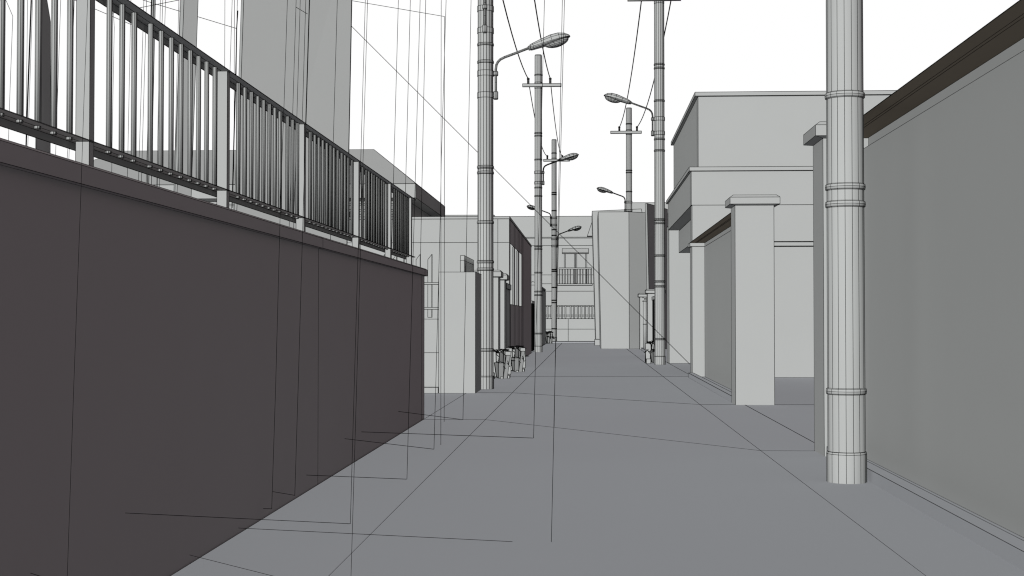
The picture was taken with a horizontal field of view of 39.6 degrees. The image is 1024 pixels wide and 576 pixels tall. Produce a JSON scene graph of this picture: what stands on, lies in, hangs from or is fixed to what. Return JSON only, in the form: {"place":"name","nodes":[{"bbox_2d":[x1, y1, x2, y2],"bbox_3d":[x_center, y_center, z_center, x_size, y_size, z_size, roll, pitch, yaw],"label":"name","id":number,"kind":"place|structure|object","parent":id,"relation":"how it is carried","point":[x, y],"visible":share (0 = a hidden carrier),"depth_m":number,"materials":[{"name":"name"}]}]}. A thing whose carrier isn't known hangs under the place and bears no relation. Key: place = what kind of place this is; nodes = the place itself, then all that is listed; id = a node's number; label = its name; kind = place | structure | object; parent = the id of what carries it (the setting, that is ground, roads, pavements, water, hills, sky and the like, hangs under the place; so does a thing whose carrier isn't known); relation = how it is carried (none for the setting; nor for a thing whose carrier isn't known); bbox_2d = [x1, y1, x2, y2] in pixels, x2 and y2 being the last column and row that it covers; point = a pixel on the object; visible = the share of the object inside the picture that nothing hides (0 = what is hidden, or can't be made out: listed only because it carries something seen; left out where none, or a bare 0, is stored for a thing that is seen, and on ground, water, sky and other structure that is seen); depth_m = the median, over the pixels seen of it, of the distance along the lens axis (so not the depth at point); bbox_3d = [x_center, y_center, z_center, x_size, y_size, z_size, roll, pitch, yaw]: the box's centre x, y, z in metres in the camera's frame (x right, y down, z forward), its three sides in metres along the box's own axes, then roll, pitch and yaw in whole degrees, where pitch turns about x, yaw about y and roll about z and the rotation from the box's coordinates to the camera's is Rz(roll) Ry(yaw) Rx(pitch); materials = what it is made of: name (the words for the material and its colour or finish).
{"place":"outdoors","nodes":[
{"label":"outdoors","id":0,"kind":"place"},
{"bbox_2d":[35,0,50,152],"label":"tall slab","id":1,"kind":"structure","parent":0,"point":[42,145],"depth_m":31.64,"materials":[{"name":"grey concrete"}]},
{"bbox_2d":[148,0,155,183],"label":"tall slab","id":2,"kind":"structure","parent":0,"point":[152,15],"depth_m":30.58,"materials":[{"name":"grey concrete"}]},
{"bbox_2d":[174,0,197,195],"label":"tall slab","id":3,"kind":"structure","parent":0,"point":[188,19],"depth_m":30.59,"materials":[{"name":"grey concrete"}]},
{"bbox_2d":[143,0,233,27],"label":"wire line","id":4,"kind":"object","parent":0,"point":[199,17],"visible":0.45,"depth_m":31.53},
{"bbox_2d":[231,11,237,207],"bbox_3d":[-5.397,-3.483,27.702,0.123,3.856,0.024,0,-1,3],"label":"wire line","id":5,"kind":"object","parent":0,"point":[235,104],"visible":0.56,"depth_m":27.70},
{"bbox_2d":[234,0,350,243],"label":"tall slab","id":6,"kind":"structure","parent":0,"point":[266,43],"depth_m":34.03,"materials":[{"name":"grey concrete"}]},
{"bbox_2d":[305,9,309,122],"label":"wire line","id":7,"kind":"object","parent":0,"point":[307,59],"visible":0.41,"depth_m":32.90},
{"bbox_2d":[171,343,560,575],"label":"pavement","id":8,"kind":"structure","parent":0,"point":[376,502],"depth_m":12.22,"materials":[{"name":"grey concrete"}]},
{"bbox_2d":[67,0,87,575],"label":"wire line","id":9,"kind":"object","parent":8,"relation":"on","point":[77,289],"visible":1,"depth_m":6.91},
{"bbox_2d":[191,555,271,575],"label":"wire line","id":10,"kind":"object","parent":8,"relation":"on","point":[231,565],"visible":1,"depth_m":8.88,"materials":[{"name":"black"}]},
{"bbox_2d":[130,0,365,523],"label":"wire line","id":11,"kind":"object","parent":8,"relation":"on","point":[355,348],"visible":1,"depth_m":11.08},
{"bbox_2d":[263,0,287,508],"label":"wire line","id":12,"kind":"object","parent":8,"relation":"on","point":[278,269],"visible":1,"depth_m":11.41,"materials":[{"name":"black"}]},
{"bbox_2d":[273,0,309,495],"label":"wire line","id":13,"kind":"object","parent":8,"relation":"on","point":[301,261],"visible":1,"depth_m":12.30,"materials":[{"name":"black"}]},
{"bbox_2d":[311,14,419,478],"bbox_3d":[-1.423,-0.906,13.548,0.130,5.592,1.662,-1,-2,35],"label":"wire line","id":14,"kind":"object","parent":8,"relation":"on","point":[412,285],"visible":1,"depth_m":14.18,"materials":[{"name":"black"}]},
{"bbox_2d":[345,12,445,448],"bbox_3d":[-1.338,-1.306,16.182,0.172,6.507,2.760,0,-1,20],"label":"wire line","id":15,"kind":"object","parent":8,"relation":"on","point":[439,255],"visible":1,"depth_m":17.42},
{"bbox_2d":[355,1,444,325],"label":"wire line","id":16,"kind":"object","parent":8,"relation":"on","point":[444,154],"visible":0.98,"depth_m":22.09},
{"bbox_2d":[398,16,470,419],"bbox_3d":[-1.143,-1.923,20.841,0.154,7.942,3.568,0,-1,14],"label":"wire line","id":17,"kind":"object","parent":8,"relation":"on","point":[466,236],"visible":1,"depth_m":22.52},
{"bbox_2d":[494,349,514,378],"bbox_3d":[-0.274,2.026,38.051,0.728,0.804,0.902,0,-1,3],"label":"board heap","id":18,"kind":"object","parent":8,"relation":"on","point":[502,364],"visible":0.87,"depth_m":37.96,"materials":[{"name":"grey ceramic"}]},
{"bbox_2d":[506,345,527,371],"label":"bicycle","id":19,"kind":"object","parent":8,"relation":"on","point":[518,356],"visible":0.82,"depth_m":42.75,"materials":[{"name":"grey metal"}]},
{"bbox_2d":[477,0,569,388],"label":"utility pole","id":20,"kind":"object","parent":8,"relation":"on","point":[486,94],"visible":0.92,"depth_m":32.28,"materials":[{"name":"grey concrete"}]},
{"bbox_2d":[531,301,534,350],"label":"metal gate","id":21,"kind":"structure","parent":8,"relation":"on","point":[532,322],"depth_m":65.99,"materials":[{"name":"grey metal"}]},
{"bbox_2d":[522,54,578,351],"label":"utility pole","id":22,"kind":"object","parent":8,"relation":"on","point":[538,181],"visible":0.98,"depth_m":67.79,"materials":[{"name":"grey concrete"}]},
{"bbox_2d":[502,0,528,78],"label":"overhead cable","id":23,"kind":"object","parent":22,"relation":"attached to","point":[513,37],"visible":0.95,"depth_m":53.20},
{"bbox_2d":[529,87,546,155],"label":"overhead cable","id":24,"kind":"object","parent":22,"relation":"attached to","point":[534,114],"visible":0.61,"depth_m":73.31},
{"bbox_2d":[534,0,550,78],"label":"overhead cable","id":25,"kind":"object","parent":22,"relation":"attached to","point":[540,36],"visible":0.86,"depth_m":52.61,"materials":[{"name":"black rubber"}]},
{"bbox_2d":[551,87,561,155],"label":"overhead cable","id":26,"kind":"object","parent":22,"relation":"attached to","point":[554,118],"visible":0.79,"depth_m":76.10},
{"bbox_2d":[546,331,554,343],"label":"board heap","id":27,"kind":"object","parent":8,"relation":"on","point":[549,337],"visible":0.9,"depth_m":90.98,"materials":[{"name":"grey ceramic"}]},
{"bbox_2d":[445,215,494,215],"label":"side house","id":28,"kind":"structure","parent":0,"point":[462,215],"depth_m":101.67,"materials":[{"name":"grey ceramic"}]},
{"bbox_2d":[0,0,1018,215],"label":"sky","id":29,"kind":"structure","parent":0,"point":[710,45],"materials":[{"name":"white"}]},
{"bbox_2d":[329,343,924,575],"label":"road","id":30,"kind":"structure","parent":0,"point":[650,470],"depth_m":12.42,"materials":[{"name":"grey asphalt"}]},
{"bbox_2d":[351,0,367,567],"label":"wire line","id":31,"kind":"object","parent":30,"relation":"on","point":[359,286],"visible":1,"depth_m":7.74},
{"bbox_2d":[243,528,512,541],"bbox_3d":[-0.987,1.775,10.229,1.984,0.086,0.008,0,-1,3],"label":"wire line","id":32,"kind":"object","parent":30,"relation":"on","point":[373,534],"visible":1,"depth_m":10.23,"materials":[{"name":"black"}]},
{"bbox_2d":[372,0,544,437],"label":"wire line","id":33,"kind":"object","parent":30,"relation":"on","point":[537,279],"visible":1,"depth_m":19.04,"materials":[{"name":"black"}]},
{"bbox_2d":[551,0,564,541],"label":"wire line","id":34,"kind":"object","parent":30,"relation":"on","point":[557,274],"visible":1,"depth_m":10.19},
{"bbox_2d":[554,0,562,420],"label":"wire line","id":35,"kind":"object","parent":30,"relation":"on","point":[558,189],"visible":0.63,"depth_m":21.08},
{"bbox_2d":[642,297,646,348],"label":"post","id":36,"kind":"object","parent":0,"point":[644,301],"visible":0.76,"depth_m":70.24,"materials":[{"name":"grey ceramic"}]},
{"bbox_2d":[645,203,667,348],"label":"fin wall","id":37,"kind":"structure","parent":0,"point":[649,218],"depth_m":72.44,"materials":[{"name":"grey concrete"}]},
{"bbox_2d":[424,349,1023,539],"bbox_3d":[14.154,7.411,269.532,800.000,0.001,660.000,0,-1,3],"label":"ground","id":38,"kind":"structure","parent":0,"point":[794,390],"depth_m":29.24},
{"bbox_2d":[6,1,12,139],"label":"wire line","id":39,"kind":"object","parent":38,"relation":"on","point":[11,56],"visible":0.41,"depth_m":27.65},
{"bbox_2d":[26,0,27,111],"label":"wire line","id":40,"kind":"object","parent":38,"relation":"on","point":[26,73],"visible":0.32,"depth_m":27.62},
{"bbox_2d":[25,0,31,145],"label":"wire line","id":41,"kind":"object","parent":38,"relation":"on","point":[29,62],"visible":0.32,"depth_m":27.62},
{"bbox_2d":[29,0,32,101],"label":"wire line","id":42,"kind":"object","parent":38,"relation":"on","point":[30,58],"visible":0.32,"depth_m":27.62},
{"bbox_2d":[55,0,60,154],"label":"wire line","id":43,"kind":"object","parent":38,"relation":"on","point":[58,60],"visible":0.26,"depth_m":27.59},
{"bbox_2d":[111,12,113,171],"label":"wire line","id":44,"kind":"object","parent":38,"relation":"on","point":[113,78],"visible":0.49,"depth_m":27.73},
{"bbox_2d":[127,23,130,176],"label":"wire line","id":45,"kind":"object","parent":38,"relation":"on","point":[129,83],"visible":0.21,"depth_m":27.52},
{"bbox_2d":[138,4,143,179],"bbox_3d":[-7.203,-2.472,27.475,0.238,9.327,0.011,0,-1,3],"label":"wire line","id":46,"kind":"object","parent":38,"relation":"on","point":[140,105],"visible":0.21,"depth_m":27.50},
{"bbox_2d":[141,0,146,180],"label":"wire line","id":47,"kind":"object","parent":38,"relation":"on","point":[143,99],"visible":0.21,"depth_m":27.49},
{"bbox_2d":[157,0,160,159],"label":"wire line","id":48,"kind":"object","parent":38,"relation":"on","point":[157,136],"visible":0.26,"depth_m":27.46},
{"bbox_2d":[174,5,178,169],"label":"wire line","id":49,"kind":"object","parent":38,"relation":"on","point":[176,86],"visible":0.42,"depth_m":27.46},
{"bbox_2d":[175,14,179,170],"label":"wire line","id":50,"kind":"object","parent":38,"relation":"on","point":[177,90],"visible":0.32,"depth_m":27.46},
{"bbox_2d":[0,138,427,575],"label":"boundary wall","id":51,"kind":"structure","parent":38,"relation":"on","point":[177,299],"depth_m":8.77,"materials":[{"name":"grey concrete"}]},
{"bbox_2d":[0,0,415,263],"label":"balustrade","id":52,"kind":"object","parent":51,"relation":"on","point":[328,154],"visible":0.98,"depth_m":10.19,"materials":[{"name":"grey metal"}]},
{"bbox_2d":[230,15,231,62],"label":"wire line","id":53,"kind":"object","parent":38,"relation":"on","point":[230,47],"visible":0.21,"depth_m":27.43,"materials":[{"name":"grey"}]},
{"bbox_2d":[231,0,237,208],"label":"wire line","id":54,"kind":"object","parent":38,"relation":"on","point":[234,102],"visible":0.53,"depth_m":27.40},
{"bbox_2d":[234,0,234,66],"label":"wire line","id":55,"kind":"object","parent":38,"relation":"on","point":[234,33],"visible":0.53,"depth_m":27.43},
{"bbox_2d":[94,149,443,216],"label":"hip roof house","id":56,"kind":"structure","parent":38,"relation":"on","point":[377,162],"depth_m":61.54,"materials":[{"name":"grey ceramic"}]},
{"bbox_2d":[289,13,295,225],"bbox_3d":[-4.240,-2.453,27.319,0.264,9.283,0.011,0,-1,3],"label":"wire line","id":57,"kind":"object","parent":38,"relation":"on","point":[293,79],"visible":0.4,"depth_m":27.36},
{"bbox_2d":[293,17,299,227],"bbox_3d":[-4.156,-2.453,27.314,0.250,9.282,0.011,0,-1,3],"label":"wire line","id":58,"kind":"object","parent":38,"relation":"on","point":[297,99],"visible":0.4,"depth_m":27.34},
{"bbox_2d":[302,2,305,120],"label":"wire line","id":59,"kind":"object","parent":38,"relation":"on","point":[304,52],"visible":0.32,"depth_m":27.35,"materials":[{"name":"black"}]},
{"bbox_2d":[330,0,337,238],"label":"wire line","id":60,"kind":"object","parent":38,"relation":"on","point":[334,91],"visible":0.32,"depth_m":27.31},
{"bbox_2d":[347,0,351,243],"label":"wire line","id":61,"kind":"object","parent":38,"relation":"on","point":[350,80],"visible":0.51,"depth_m":33.96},
{"bbox_2d":[392,0,398,226],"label":"wire line","id":62,"kind":"object","parent":38,"relation":"on","point":[395,115],"visible":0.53,"depth_m":27.23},
{"bbox_2d":[403,0,410,261],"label":"wire line","id":63,"kind":"object","parent":38,"relation":"on","point":[407,104],"visible":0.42,"depth_m":27.22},
{"bbox_2d":[352,27,477,152],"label":"wire line","id":64,"kind":"object","parent":38,"relation":"on","point":[414,89],"visible":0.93,"depth_m":41.69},
{"bbox_2d":[420,0,425,266],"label":"wire line","id":65,"kind":"object","parent":38,"relation":"on","point":[423,121],"visible":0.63,"depth_m":27.20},
{"bbox_2d":[424,319,437,386],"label":"wall","id":66,"kind":"structure","parent":38,"relation":"on","point":[430,348],"depth_m":30.67,"materials":[{"name":"grey concrete"}]},
{"bbox_2d":[424,387,437,392],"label":"kerb","id":67,"kind":"structure","parent":38,"relation":"on","point":[429,389],"depth_m":30.47,"materials":[{"name":"grey concrete"}]},
{"bbox_2d":[347,216,531,355],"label":"side window house","id":68,"kind":"structure","parent":38,"relation":"on","point":[512,245],"depth_m":47.15,"materials":[{"name":"grey ceramic"}]},
{"bbox_2d":[438,272,481,392],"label":"wall end","id":69,"kind":"structure","parent":38,"relation":"on","point":[456,369],"depth_m":30.49,"materials":[{"name":"grey concrete"}]},
{"bbox_2d":[384,254,437,317],"bbox_3d":[-2.711,-0.048,32.110,2.432,1.432,0.142,0,-1,3],"label":"picket screen","id":70,"kind":"object","parent":69,"relation":"attached to","point":[429,308],"visible":0.22,"depth_m":32.05,"materials":[{"name":"grey ceramic"}]},
{"bbox_2d":[460,255,473,271],"bbox_3d":[-1.013,-0.495,32.266,0.098,0.392,2.612,0,-1,3],"label":"picket fence","id":71,"kind":"object","parent":69,"relation":"on","point":[466,264],"visible":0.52,"depth_m":31.47,"materials":[{"name":"grey ceramic"}]},
{"bbox_2d":[474,270,502,377],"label":"gate pillar","id":72,"kind":"structure","parent":38,"relation":"on","point":[497,275],"depth_m":38.57,"materials":[{"name":"grey concrete"}]},
{"bbox_2d":[500,273,508,350],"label":"gate pillar","id":73,"kind":"structure","parent":38,"relation":"on","point":[504,279],"depth_m":41.47,"materials":[{"name":"grey concrete"}]},
{"bbox_2d":[506,283,510,347],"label":"wall stub","id":74,"kind":"object","parent":38,"relation":"on","point":[508,287],"depth_m":43.55,"materials":[{"name":"grey concrete"}]},
{"bbox_2d":[531,281,545,345],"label":"boundary wall","id":75,"kind":"structure","parent":38,"relation":"on","point":[543,310],"depth_m":86.38,"materials":[{"name":"grey concrete"}]},
{"bbox_2d":[510,216,593,317],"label":"end house","id":76,"kind":"structure","parent":38,"relation":"on","point":[575,269],"depth_m":100.78,"materials":[{"name":"grey ceramic"}]},
{"bbox_2d":[564,254,586,282],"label":"balcony door","id":77,"kind":"structure","parent":76,"relation":"in","point":[575,255],"depth_m":100.69,"materials":[{"name":"grey ceramic"}]},
{"bbox_2d":[527,139,580,340],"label":"utility pole","id":78,"kind":"object","parent":38,"relation":"on","point":[553,225],"visible":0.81,"depth_m":99.95,"materials":[{"name":"grey concrete"}]},
{"bbox_2d":[546,305,594,340],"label":"slat fence","id":79,"kind":"object","parent":38,"relation":"on","point":[575,329],"visible":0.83,"depth_m":100.29,"materials":[{"name":"grey concrete"}]},
{"bbox_2d":[552,341,593,342],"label":"kerb","id":80,"kind":"structure","parent":38,"relation":"on","point":[573,342],"depth_m":92.03,"materials":[{"name":"grey concrete"}]},
{"bbox_2d":[587,209,641,344],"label":"block","id":81,"kind":"structure","parent":38,"relation":"on","point":[592,232],"depth_m":85.90,"materials":[{"name":"grey concrete"}]},
{"bbox_2d":[597,212,646,348],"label":"angled block","id":82,"kind":"structure","parent":38,"relation":"on","point":[621,240],"depth_m":75.38,"materials":[{"name":"grey concrete"}]},
{"bbox_2d":[637,293,646,349],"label":"gate pillar","id":83,"kind":"structure","parent":38,"relation":"on","point":[640,296],"depth_m":73.58,"materials":[{"name":"grey concrete"}]},
{"bbox_2d":[632,202,667,211],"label":"square block","id":84,"kind":"structure","parent":38,"relation":"on","point":[638,205],"depth_m":93.82,"materials":[{"name":"grey concrete"}]},
{"bbox_2d":[645,289,665,341],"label":"gate pillar","id":85,"kind":"structure","parent":38,"relation":"on","point":[649,293],"depth_m":64.25,"materials":[{"name":"grey concrete"}]},
{"bbox_2d":[667,227,689,362],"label":"back wall","id":86,"kind":"structure","parent":38,"relation":"on","point":[678,307],"depth_m":50.93,"materials":[{"name":"grey concrete"}]},
{"bbox_2d":[688,213,730,388],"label":"boundary wall","id":87,"kind":"structure","parent":38,"relation":"on","point":[710,303],"depth_m":36.77,"materials":[{"name":"grey concrete"}]},
{"bbox_2d":[725,195,779,404],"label":"gate pillar","id":88,"kind":"structure","parent":38,"relation":"on","point":[752,313],"depth_m":26.32,"materials":[{"name":"grey concrete"}]},
{"bbox_2d":[666,90,895,252],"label":"building","id":89,"kind":"structure","parent":38,"relation":"on","point":[726,145],"depth_m":38.88,"materials":[{"name":"grey concrete"}]},
{"bbox_2d":[774,242,813,377],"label":"boundary wall","id":90,"kind":"structure","parent":38,"relation":"on","point":[794,306],"depth_m":38.70,"materials":[{"name":"grey concrete"}]},
{"bbox_2d":[803,121,867,455],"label":"gate pillar","id":91,"kind":"structure","parent":38,"relation":"on","point":[814,136],"depth_m":16.75,"materials":[{"name":"grey concrete"}]},
{"bbox_2d":[746,404,813,441],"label":"path","id":92,"kind":"structure","parent":0,"point":[798,418],"depth_m":23.45,"materials":[{"name":"grey concrete"}]},
{"bbox_2d":[627,349,1023,575],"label":"pavement","id":93,"kind":"structure","parent":0,"point":[923,543],"depth_m":12.28,"materials":[{"name":"grey concrete"}]},
{"bbox_2d":[597,107,641,211],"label":"utility pole","id":94,"kind":"object","parent":93,"relation":"on","point":[628,132],"visible":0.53,"depth_m":84.99,"materials":[{"name":"grey concrete"}]},
{"bbox_2d":[604,0,680,364],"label":"utility pole","id":95,"kind":"object","parent":93,"relation":"on","point":[658,125],"visible":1,"depth_m":49.44,"materials":[{"name":"grey concrete"}]},
{"bbox_2d":[619,1,641,127],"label":"overhead cable","id":96,"kind":"object","parent":95,"relation":"attached to","point":[633,57],"visible":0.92,"depth_m":58.09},
{"bbox_2d":[637,1,670,126],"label":"overhead cable","id":97,"kind":"object","parent":95,"relation":"attached to","point":[653,80],"visible":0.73,"depth_m":63.70,"materials":[{"name":"black rubber"}]},
{"bbox_2d":[644,341,654,363],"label":"board heap","id":98,"kind":"object","parent":93,"relation":"on","point":[649,352],"visible":0.52,"depth_m":51.03,"materials":[{"name":"grey ceramic"}]},
{"bbox_2d":[652,296,654,340],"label":"metal gate","id":99,"kind":"structure","parent":93,"relation":"on","point":[653,331],"depth_m":61.66,"materials":[{"name":"grey metal"}]},
{"bbox_2d":[688,373,730,401],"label":"kerb","id":100,"kind":"structure","parent":93,"relation":"on","point":[717,389],"depth_m":31.76,"materials":[{"name":"grey concrete"}]},
{"bbox_2d":[825,0,866,483],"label":"utility pole","id":101,"kind":"object","parent":93,"relation":"on","point":[846,389],"visible":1,"depth_m":13.83,"materials":[{"name":"grey concrete"}]},
{"bbox_2d":[867,461,1023,570],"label":"kerb","id":102,"kind":"structure","parent":93,"relation":"on","point":[1003,544],"depth_m":10.81,"materials":[{"name":"grey concrete"}]},
{"bbox_2d":[864,0,1023,537],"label":"boundary wall","id":103,"kind":"structure","parent":0,"point":[944,255],"depth_m":12.33,"materials":[{"name":"grey concrete"}]}
]}

